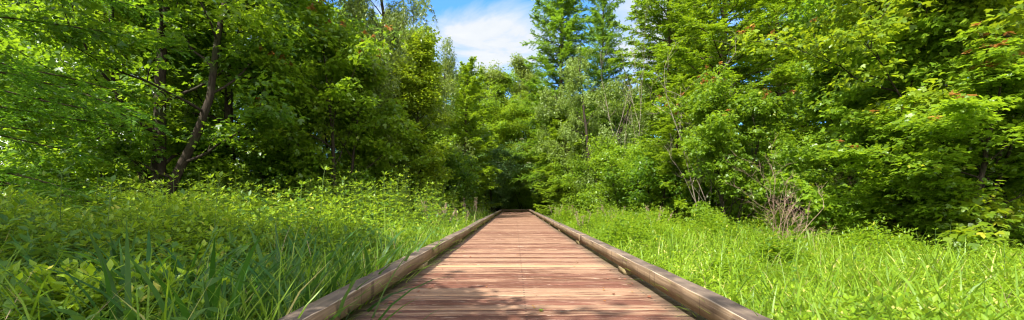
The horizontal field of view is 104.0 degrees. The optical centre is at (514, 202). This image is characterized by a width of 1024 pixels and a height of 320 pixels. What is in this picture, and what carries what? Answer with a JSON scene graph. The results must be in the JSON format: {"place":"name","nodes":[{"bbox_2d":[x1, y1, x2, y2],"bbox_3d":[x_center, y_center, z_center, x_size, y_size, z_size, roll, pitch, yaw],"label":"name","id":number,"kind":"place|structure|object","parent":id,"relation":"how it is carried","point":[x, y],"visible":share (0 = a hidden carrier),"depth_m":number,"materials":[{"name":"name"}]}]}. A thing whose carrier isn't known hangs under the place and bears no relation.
{"place":"outdoors","nodes":[
{"label":"outdoors","id":0,"kind":"place"},
{"bbox_2d":[0,0,845,193],"label":"sky","id":1,"kind":"structure","parent":0,"point":[488,30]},
{"bbox_2d":[385,210,1023,319],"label":"ground","id":2,"kind":"structure","parent":0,"point":[698,242],"depth_m":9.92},
{"bbox_2d":[43,166,84,237],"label":"weed stalk","id":3,"kind":"object","parent":2,"relation":"on","point":[65,171],"visible":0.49,"depth_m":4.37,"materials":[{"name":"green plant"}]},
{"bbox_2d":[0,0,129,184],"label":"broadleaf tree","id":4,"kind":"object","parent":2,"relation":"on","point":[22,51],"visible":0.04,"depth_m":13.96,"materials":[{"name":"green plant"}]},
{"bbox_2d":[0,0,134,164],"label":"broadleaf tree","id":5,"kind":"object","parent":2,"relation":"on","point":[11,126],"visible":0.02,"depth_m":21.92,"materials":[{"name":"green plant"}]},
{"bbox_2d":[8,154,175,201],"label":"leafy shrub","id":6,"kind":"object","parent":2,"relation":"on","point":[109,172],"visible":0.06,"depth_m":11.87,"materials":[{"name":"green plant"}]},
{"bbox_2d":[0,0,193,218],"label":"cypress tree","id":7,"kind":"object","parent":2,"relation":"on","point":[27,77],"visible":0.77,"depth_m":7.33,"materials":[{"name":"green plant"}]},
{"bbox_2d":[88,167,107,217],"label":"weed stalk","id":8,"kind":"object","parent":2,"relation":"on","point":[96,168],"visible":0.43,"depth_m":6.86,"materials":[{"name":"green plant"}]},
{"bbox_2d":[3,230,198,298],"bbox_3d":[-3.396,0.743,2.924,1.694,1.100,1.646,0,0,2],"label":"broad grass clump","id":9,"kind":"object","parent":2,"relation":"on","point":[39,280],"visible":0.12,"depth_m":2.97,"materials":[{"name":"plant"}]},
{"bbox_2d":[88,175,129,242],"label":"weed stalk","id":10,"kind":"object","parent":2,"relation":"on","point":[111,179],"visible":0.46,"depth_m":4.00,"materials":[{"name":"green plant"}]},
{"bbox_2d":[34,230,187,282],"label":"broad grass clump","id":11,"kind":"object","parent":2,"relation":"on","point":[114,251],"visible":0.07,"depth_m":3.41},
{"bbox_2d":[0,0,250,208],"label":"broadleaf tree","id":12,"kind":"object","parent":2,"relation":"on","point":[108,73],"visible":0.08,"depth_m":11.44,"materials":[{"name":"green plant"}]},
{"bbox_2d":[39,139,217,201],"bbox_3d":[-12.119,-0.287,13.614,4.636,3.778,5.327,0,0,-24],"label":"leafy shrub","id":13,"kind":"object","parent":2,"relation":"on","point":[90,171],"visible":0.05,"depth_m":11.78,"materials":[{"name":"green plant"}]},
{"bbox_2d":[0,239,258,319],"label":"broad grass clump","id":14,"kind":"object","parent":2,"relation":"on","point":[156,269],"visible":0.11,"depth_m":2.70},
{"bbox_2d":[57,243,232,282],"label":"broad grass clump","id":15,"kind":"object","parent":2,"relation":"on","point":[193,261],"visible":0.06,"depth_m":3.18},
{"bbox_2d":[0,220,300,319],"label":"broad grass clump","id":16,"kind":"object","parent":2,"relation":"on","point":[109,281],"visible":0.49,"depth_m":2.24,"materials":[{"name":"plant"}]},
{"bbox_2d":[6,222,307,317],"bbox_3d":[-2.627,0.708,3.074,1.708,1.142,1.758,0,0,28],"label":"broad grass clump","id":17,"kind":"object","parent":2,"relation":"on","point":[113,275],"visible":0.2,"depth_m":2.81,"materials":[{"name":"plant"}]},
{"bbox_2d":[0,0,330,206],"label":"maple tree","id":18,"kind":"object","parent":2,"relation":"on","point":[182,34],"visible":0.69,"depth_m":10.45,"materials":[{"name":"green plant"}]},
{"bbox_2d":[39,260,295,319],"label":"broad grass clump","id":19,"kind":"object","parent":2,"relation":"on","point":[131,315],"visible":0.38,"depth_m":2.32,"materials":[{"name":"plant"}]},
{"bbox_2d":[20,232,337,319],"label":"broad grass clump","id":20,"kind":"object","parent":2,"relation":"on","point":[211,288],"visible":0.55,"depth_m":2.40,"materials":[{"name":"plant"}]},
{"bbox_2d":[56,272,303,319],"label":"broad grass clump","id":21,"kind":"object","parent":2,"relation":"on","point":[229,311],"visible":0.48,"depth_m":2.18,"materials":[{"name":"plant"}]},
{"bbox_2d":[20,0,343,210],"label":"broadleaf tree","id":22,"kind":"object","parent":2,"relation":"on","point":[249,16],"visible":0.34,"depth_m":11.68,"materials":[{"name":"green plant"}]},
{"bbox_2d":[139,31,252,151],"bbox_3d":[-20.005,-5.801,24.887,8.299,14.238,8.039,0,0,31],"label":"broadleaf tree","id":23,"kind":"object","parent":2,"relation":"on","point":[242,103],"visible":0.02,"depth_m":25.41,"materials":[{"name":"green plant"}]},
{"bbox_2d":[21,245,374,319],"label":"broad grass clump","id":24,"kind":"object","parent":2,"relation":"on","point":[184,312],"visible":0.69,"depth_m":2.34,"materials":[{"name":"plant"}]},
{"bbox_2d":[66,242,341,318],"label":"broad grass clump","id":25,"kind":"object","parent":2,"relation":"on","point":[162,284],"visible":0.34,"depth_m":2.80,"materials":[{"name":"plant"}]},
{"bbox_2d":[0,195,420,319],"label":"bramble cover","id":26,"kind":"object","parent":2,"relation":"on","point":[98,237],"visible":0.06,"depth_m":3.43,"materials":[{"name":"green plant"}]},
{"bbox_2d":[197,171,232,240],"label":"weed stalk","id":27,"kind":"object","parent":2,"relation":"on","point":[220,174],"visible":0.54,"depth_m":4.35,"materials":[{"name":"green plant"}]},
{"bbox_2d":[141,159,295,213],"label":"leafy shrub","id":28,"kind":"object","parent":2,"relation":"on","point":[277,178],"visible":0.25,"depth_m":12.34,"materials":[{"name":"green plant"}]},
{"bbox_2d":[136,234,332,289],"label":"broad grass clump","id":29,"kind":"object","parent":2,"relation":"on","point":[251,266],"visible":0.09,"depth_m":3.93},
{"bbox_2d":[0,167,477,319],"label":"broad leaved weeds","id":30,"kind":"object","parent":2,"relation":"on","point":[37,251],"visible":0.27,"depth_m":3.91,"materials":[{"name":"green plant"}]},
{"bbox_2d":[0,161,488,319],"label":"weeds","id":31,"kind":"object","parent":2,"relation":"on","point":[58,300],"visible":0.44,"depth_m":4.50,"materials":[{"name":"green plant"}]},
{"bbox_2d":[0,204,493,319],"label":"grass","id":32,"kind":"structure","parent":2,"relation":"on","point":[222,315],"depth_m":2.77,"materials":[{"name":"plant"}]},
{"bbox_2d":[196,230,301,279],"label":"broad grass clump","id":33,"kind":"object","parent":2,"relation":"on","point":[244,255],"visible":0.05,"depth_m":4.08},
{"bbox_2d":[107,0,393,221],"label":"broadleaf tree","id":34,"kind":"object","parent":2,"relation":"on","point":[302,6],"visible":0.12,"depth_m":14.92,"materials":[{"name":"green plant"}]},
{"bbox_2d":[166,139,343,210],"bbox_3d":[-8.837,-0.266,14.445,5.250,3.724,4.569,0,0,-26],"label":"leafy shrub","id":35,"kind":"object","parent":2,"relation":"on","point":[260,159],"visible":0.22,"depth_m":13.05,"materials":[{"name":"green plant"}]},
{"bbox_2d":[142,278,370,319],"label":"broad grass clump","id":36,"kind":"object","parent":2,"relation":"on","point":[270,303],"visible":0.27,"depth_m":2.61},
{"bbox_2d":[157,248,369,318],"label":"broad grass clump","id":37,"kind":"object","parent":2,"relation":"on","point":[266,293],"visible":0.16,"depth_m":3.06,"materials":[{"name":"plant"}]},
{"bbox_2d":[167,222,365,307],"bbox_3d":[-2.015,0.695,3.338,1.626,1.087,1.673,0,0,-32],"label":"broad grass clump","id":38,"kind":"object","parent":2,"relation":"on","point":[260,257],"visible":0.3,"depth_m":3.49,"materials":[{"name":"plant"}]},
{"bbox_2d":[198,267,370,319],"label":"broad grass clump","id":39,"kind":"object","parent":2,"relation":"on","point":[300,282],"visible":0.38,"depth_m":2.39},
{"bbox_2d":[158,237,449,319],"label":"broad grass clump","id":40,"kind":"object","parent":2,"relation":"on","point":[307,297],"visible":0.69,"depth_m":2.68,"materials":[{"name":"plant"}]},
{"bbox_2d":[309,165,331,223],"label":"weed stalk","id":41,"kind":"object","parent":2,"relation":"on","point":[326,168],"visible":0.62,"depth_m":6.89,"materials":[{"name":"green plant"}]},
{"bbox_2d":[252,236,401,290],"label":"broad grass clump","id":42,"kind":"object","parent":2,"relation":"on","point":[328,257],"visible":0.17,"depth_m":4.01,"materials":[{"name":"plant"}]},
{"bbox_2d":[257,156,398,229],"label":"leafy shrub","id":43,"kind":"object","parent":2,"relation":"on","point":[358,175],"visible":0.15,"depth_m":13.98,"materials":[{"name":"green plant"}]},
{"bbox_2d":[239,0,418,222],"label":"maple tree","id":44,"kind":"object","parent":2,"relation":"on","point":[340,83],"visible":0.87,"depth_m":13.30,"materials":[{"name":"green plant"}]},
{"bbox_2d":[285,222,379,268],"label":"broad grass clump","id":45,"kind":"object","parent":2,"relation":"on","point":[353,242],"visible":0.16,"depth_m":4.79,"materials":[{"name":"plant"}]},
{"bbox_2d":[271,241,420,293],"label":"broad grass clump","id":46,"kind":"object","parent":2,"relation":"on","point":[333,283],"visible":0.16,"depth_m":3.40,"materials":[{"name":"plant"}]},
{"bbox_2d":[311,228,447,276],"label":"broad grass clump","id":47,"kind":"object","parent":2,"relation":"on","point":[381,262],"visible":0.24,"depth_m":4.25,"materials":[{"name":"plant"}]},
{"bbox_2d":[311,0,454,190],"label":"willow tree","id":48,"kind":"object","parent":2,"relation":"on","point":[362,8],"visible":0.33,"depth_m":17.64,"materials":[{"name":"green plant"}]},
{"bbox_2d":[296,0,469,161],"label":"broadleaf tree","id":49,"kind":"object","parent":2,"relation":"on","point":[335,22],"visible":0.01,"depth_m":26.99,"materials":[{"name":"green plant"}]},
{"bbox_2d":[330,11,474,195],"bbox_3d":[-6.856,-5.148,24.209,8.282,13.014,6.179,0,0,-21],"label":"willow tree","id":50,"kind":"object","parent":2,"relation":"on","point":[448,63],"visible":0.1,"depth_m":23.93,"materials":[{"name":"green plant"}]},
{"bbox_2d":[347,126,459,218],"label":"leafy shrub","id":51,"kind":"object","parent":2,"relation":"on","point":[414,157],"visible":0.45,"depth_m":17.23,"materials":[{"name":"green plant"}]},
{"bbox_2d":[367,232,444,262],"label":"broad grass clump","id":52,"kind":"object","parent":2,"relation":"on","point":[399,244],"visible":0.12,"depth_m":5.30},
{"bbox_2d":[387,26,460,218],"bbox_3d":[-4.237,-3.183,18.210,3.636,8.967,3.729,0,0,-3],"label":"broadleaf tree","id":53,"kind":"object","parent":2,"relation":"on","point":[417,79],"visible":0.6,"depth_m":17.64,"materials":[{"name":"green plant"}]},
{"bbox_2d":[404,149,482,212],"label":"leafy shrub","id":54,"kind":"object","parent":2,"relation":"on","point":[464,173],"visible":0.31,"depth_m":23.21,"materials":[{"name":"green plant"}]},
{"bbox_2d":[412,165,481,209],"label":"leafy shrub","id":55,"kind":"object","parent":2,"relation":"on","point":[451,181],"visible":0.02,"depth_m":24.70,"materials":[{"name":"green plant"}]},
{"bbox_2d":[437,56,502,214],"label":"tree","id":56,"kind":"object","parent":2,"relation":"on","point":[473,84],"visible":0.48,"depth_m":30.40,"materials":[{"name":"green plant"}]},
{"bbox_2d":[441,70,524,207],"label":"broadleaf tree","id":57,"kind":"object","parent":2,"relation":"on","point":[484,103],"visible":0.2,"depth_m":38.48,"materials":[{"name":"green plant"}]},
{"bbox_2d":[462,124,530,214],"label":"elder tree","id":58,"kind":"object","parent":2,"relation":"on","point":[498,190],"visible":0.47,"depth_m":34.68,"materials":[{"name":"green plant"}]},
{"bbox_2d":[471,103,538,211],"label":"broadleaf tree","id":59,"kind":"object","parent":2,"relation":"on","point":[497,114],"visible":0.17,"depth_m":37.77,"materials":[{"name":"green plant"}]},
{"bbox_2d":[474,52,542,159],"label":"locust tree","id":60,"kind":"object","parent":2,"relation":"on","point":[520,70],"visible":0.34,"depth_m":42.28,"materials":[{"name":"green plant"}]},
{"bbox_2d":[317,211,709,319],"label":"overhanging grass","id":61,"kind":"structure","parent":2,"relation":"on","point":[452,249],"depth_m":3.43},
{"bbox_2d":[6,218,1022,319],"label":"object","id":62,"kind":"object","parent":2,"relation":"on","point":[477,220],"visible":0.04,"depth_m":3.95,"materials":[{"name":"plant"}]},
{"bbox_2d":[496,90,551,209],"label":"broadleaf tree","id":63,"kind":"object","parent":2,"relation":"on","point":[527,117],"visible":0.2,"depth_m":37.63,"materials":[{"name":"green plant"}]},
{"bbox_2d":[501,170,546,211],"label":"leafy shrub","id":64,"kind":"object","parent":2,"relation":"on","point":[521,202],"visible":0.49,"depth_m":35.61,"materials":[{"name":"green plant"}]},
{"bbox_2d":[278,209,771,319],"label":"boardwalk","id":65,"kind":"structure","parent":2,"relation":"on","point":[518,264],"depth_m":3.68,"materials":[{"name":"wood"}]},
{"bbox_2d":[514,120,554,214],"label":"cypress tree","id":66,"kind":"object","parent":2,"relation":"on","point":[534,161],"visible":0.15,"depth_m":36.18,"materials":[{"name":"green plant"}]},
{"bbox_2d":[520,87,549,208],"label":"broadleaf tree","id":67,"kind":"object","parent":2,"relation":"on","point":[534,92],"visible":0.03,"depth_m":42.21,"materials":[{"name":"green plant"}]},
{"bbox_2d":[518,160,556,214],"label":"elder tree","id":68,"kind":"object","parent":2,"relation":"on","point":[531,162],"visible":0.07,"depth_m":36.01,"materials":[{"name":"green plant"}]},
{"bbox_2d":[509,0,609,215],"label":"cypress tree","id":69,"kind":"object","parent":2,"relation":"on","point":[568,27],"visible":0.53,"depth_m":26.40,"materials":[{"name":"green plant"}]},
{"bbox_2d":[532,111,599,220],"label":"cypress tree","id":70,"kind":"object","parent":2,"relation":"on","point":[557,196],"visible":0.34,"depth_m":23.47,"materials":[{"name":"green plant"}]},
{"bbox_2d":[547,148,622,219],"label":"leafy shrub","id":71,"kind":"object","parent":2,"relation":"on","point":[575,164],"visible":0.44,"depth_m":21.32,"materials":[{"name":"green plant"}]},
{"bbox_2d":[529,45,662,214],"bbox_3d":[4.470,-3.913,22.840,7.554,10.522,6.731,0,0,-14],"label":"pale willow tree","id":72,"kind":"object","parent":2,"relation":"on","point":[573,68],"visible":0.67,"depth_m":22.70,"materials":[{"name":"green plant"}]},
{"bbox_2d":[578,0,633,152],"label":"cypress tree","id":73,"kind":"object","parent":2,"relation":"on","point":[608,16],"visible":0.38,"depth_m":32.14,"materials":[{"name":"green plant"}]},
{"bbox_2d":[567,133,679,220],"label":"leafy shrub","id":74,"kind":"object","parent":2,"relation":"on","point":[609,154],"visible":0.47,"depth_m":18.88,"materials":[{"name":"green plant"}]},
{"bbox_2d":[596,3,650,145],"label":"bare tree","id":75,"kind":"object","parent":2,"relation":"on","point":[627,86],"visible":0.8,"depth_m":21.24,"materials":[{"name":"grey plant"}]},
{"bbox_2d":[603,80,654,192],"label":"cypress tree","id":76,"kind":"object","parent":2,"relation":"on","point":[638,107],"visible":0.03,"depth_m":36.48,"materials":[{"name":"green plant"}]},
{"bbox_2d":[593,152,715,225],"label":"leafy shrub","id":77,"kind":"object","parent":2,"relation":"on","point":[638,173],"visible":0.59,"depth_m":16.01,"materials":[{"name":"green plant"}]},
{"bbox_2d":[632,237,696,267],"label":"grass clump","id":78,"kind":"object","parent":2,"relation":"on","point":[662,253],"visible":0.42,"depth_m":6.48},
{"bbox_2d":[595,0,742,217],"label":"cypress tree","id":79,"kind":"object","parent":2,"relation":"on","point":[655,17],"visible":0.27,"depth_m":25.32,"materials":[{"name":"green plant"}]},
{"bbox_2d":[644,227,712,263],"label":"grass clump","id":80,"kind":"object","parent":2,"relation":"on","point":[676,245],"visible":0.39,"depth_m":7.47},
{"bbox_2d":[631,71,729,235],"bbox_3d":[6.540,-1.871,15.925,3.830,6.960,3.741,0,0,40],"label":"cypress tree","id":81,"kind":"object","parent":2,"relation":"on","point":[668,134],"visible":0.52,"depth_m":15.80,"materials":[{"name":"green plant"}]},
{"bbox_2d":[637,1,735,213],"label":"cypress tree","id":82,"kind":"object","parent":2,"relation":"on","point":[647,119],"visible":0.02,"depth_m":28.78,"materials":[{"name":"green plant"}]},
{"bbox_2d":[649,33,741,227],"bbox_3d":[6.142,-2.348,13.574,3.128,7.125,2.859,0,0,-31],"label":"bare sapling","id":83,"kind":"object","parent":2,"relation":"on","point":[694,198],"visible":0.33,"depth_m":13.77,"materials":[{"name":"grey plant"}]},
{"bbox_2d":[632,0,813,225],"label":"cypress tree","id":84,"kind":"object","parent":2,"relation":"on","point":[739,8],"visible":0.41,"depth_m":18.69,"materials":[{"name":"green plant"}]},
{"bbox_2d":[702,224,752,249],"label":"grass clump","id":85,"kind":"object","parent":2,"relation":"on","point":[731,231],"visible":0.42,"depth_m":8.28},
{"bbox_2d":[649,61,807,233],"bbox_3d":[6.658,-1.684,12.725,3.848,6.030,4.145,0,0,-23],"label":"maple tree","id":86,"kind":"object","parent":2,"relation":"on","point":[714,111],"visible":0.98,"depth_m":11.95,"materials":[{"name":"green plant"}]},
{"bbox_2d":[684,149,793,225],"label":"leafy shrub","id":87,"kind":"object","parent":2,"relation":"on","point":[750,213],"visible":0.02,"depth_m":16.35,"materials":[{"name":"green plant"}]},
{"bbox_2d":[726,31,826,134],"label":"broadleaf tree","id":88,"kind":"object","parent":2,"relation":"on","point":[741,62],"visible":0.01,"depth_m":29.77,"materials":[{"name":"green plant"}]},
{"bbox_2d":[724,140,832,243],"bbox_3d":[6.195,-0.204,9.430,2.345,2.825,1.863,0,0,33],"label":"bare shrub","id":89,"kind":"object","parent":2,"relation":"on","point":[782,214],"visible":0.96,"depth_m":9.27,"materials":[{"name":"brown plant"}]},
{"bbox_2d":[728,0,829,133],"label":"cypress tree","id":90,"kind":"object","parent":2,"relation":"on","point":[775,9],"visible":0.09,"depth_m":23.53,"materials":[{"name":"green plant"}]},
{"bbox_2d":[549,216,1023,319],"bbox_3d":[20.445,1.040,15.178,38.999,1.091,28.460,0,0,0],"label":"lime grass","id":91,"kind":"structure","parent":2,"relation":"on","point":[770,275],"depth_m":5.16,"materials":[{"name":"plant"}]},
{"bbox_2d":[550,198,1023,289],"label":"leafy weed mounds","id":92,"kind":"object","parent":2,"relation":"on","point":[621,223],"visible":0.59,"depth_m":8.73,"materials":[{"name":"green plant"}]},
{"bbox_2d":[737,117,843,225],"bbox_3d":[12.234,-1.256,17.851,5.390,5.239,6.331,0,0,27],"label":"leafy shrub","id":93,"kind":"object","parent":2,"relation":"on","point":[797,136],"visible":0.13,"depth_m":17.51,"materials":[{"name":"green plant"}]},
{"bbox_2d":[562,216,1023,319],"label":"lime weeds","id":94,"kind":"object","parent":2,"relation":"on","point":[894,305],"visible":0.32,"depth_m":3.83,"materials":[{"name":"green plant"}]},
{"bbox_2d":[756,0,833,206],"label":"tree","id":95,"kind":"object","parent":2,"relation":"on","point":[801,125],"visible":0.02,"depth_m":29.07,"materials":[{"name":"green plant"}]},
{"bbox_2d":[742,153,856,229],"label":"leafy shrub","id":96,"kind":"object","parent":2,"relation":"on","point":[787,203],"visible":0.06,"depth_m":14.71,"materials":[{"name":"green plant"}]},
{"bbox_2d":[783,113,833,212],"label":"leafy shrub","id":97,"kind":"object","parent":2,"relation":"on","point":[818,126],"visible":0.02,"depth_m":18.06,"materials":[{"name":"green plant"}]},
{"bbox_2d":[773,0,847,163],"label":"broadleaf tree","id":98,"kind":"object","parent":2,"relation":"on","point":[811,6],"visible":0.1,"depth_m":16.83,"materials":[{"name":"green plant"}]},
{"bbox_2d":[741,11,881,232],"bbox_3d":[10.798,-2.602,13.103,6.520,8.025,5.530,0,0,-39],"label":"sweetgum tree","id":99,"kind":"object","parent":2,"relation":"on","point":[790,151],"visible":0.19,"depth_m":13.51,"materials":[{"name":"green plant"}]},
{"bbox_2d":[734,263,889,314],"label":"grass clump","id":100,"kind":"object","parent":2,"relation":"on","point":[833,285],"visible":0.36,"depth_m":3.62,"materials":[{"name":"plant"}]},
{"bbox_2d":[803,247,868,270],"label":"grass clump","id":101,"kind":"object","parent":2,"relation":"on","point":[836,258],"visible":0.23,"depth_m":6.19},
{"bbox_2d":[718,0,1023,250],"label":"maple tree","id":102,"kind":"object","parent":2,"relation":"on","point":[868,9],"visible":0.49,"depth_m":8.75,"materials":[{"name":"green plant"}]},
{"bbox_2d":[816,165,927,239],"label":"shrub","id":103,"kind":"object","parent":2,"relation":"on","point":[824,225],"visible":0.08,"depth_m":11.15,"materials":[{"name":"green plant"}]},
{"bbox_2d":[826,259,943,298],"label":"grass clump","id":104,"kind":"object","parent":2,"relation":"on","point":[887,273],"visible":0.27,"depth_m":4.41,"materials":[{"name":"plant"}]},
{"bbox_2d":[763,0,1023,244],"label":"sweetgum tree","id":105,"kind":"object","parent":2,"relation":"on","point":[935,64],"visible":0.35,"depth_m":9.73,"materials":[{"name":"green plant"}]},
{"bbox_2d":[871,244,938,280],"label":"grass clump","id":106,"kind":"object","parent":2,"relation":"on","point":[903,260],"visible":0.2,"depth_m":5.91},
{"bbox_2d":[794,142,1020,242],"bbox_3d":[10.821,-0.390,11.243,5.416,3.361,4.611,0,0,25],"label":"leafy shrub","id":107,"kind":"object","parent":2,"relation":"on","point":[827,180],"visible":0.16,"depth_m":11.48,"materials":[{"name":"green plant"}]},
{"bbox_2d":[819,22,1023,257],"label":"maple tree","id":108,"kind":"object","parent":2,"relation":"on","point":[993,109],"visible":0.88,"depth_m":7.68,"materials":[{"name":"green plant"}]},
{"bbox_2d":[887,239,986,268],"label":"grass clump","id":109,"kind":"object","parent":2,"relation":"on","point":[936,251],"visible":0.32,"depth_m":5.98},
{"bbox_2d":[895,243,998,282],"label":"grass clump","id":110,"kind":"object","parent":2,"relation":"on","point":[936,262],"visible":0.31,"depth_m":5.20,"materials":[{"name":"plant"}]},
{"bbox_2d":[950,244,1022,282],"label":"grass clump","id":111,"kind":"object","parent":2,"relation":"on","point":[996,264],"visible":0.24,"depth_m":5.58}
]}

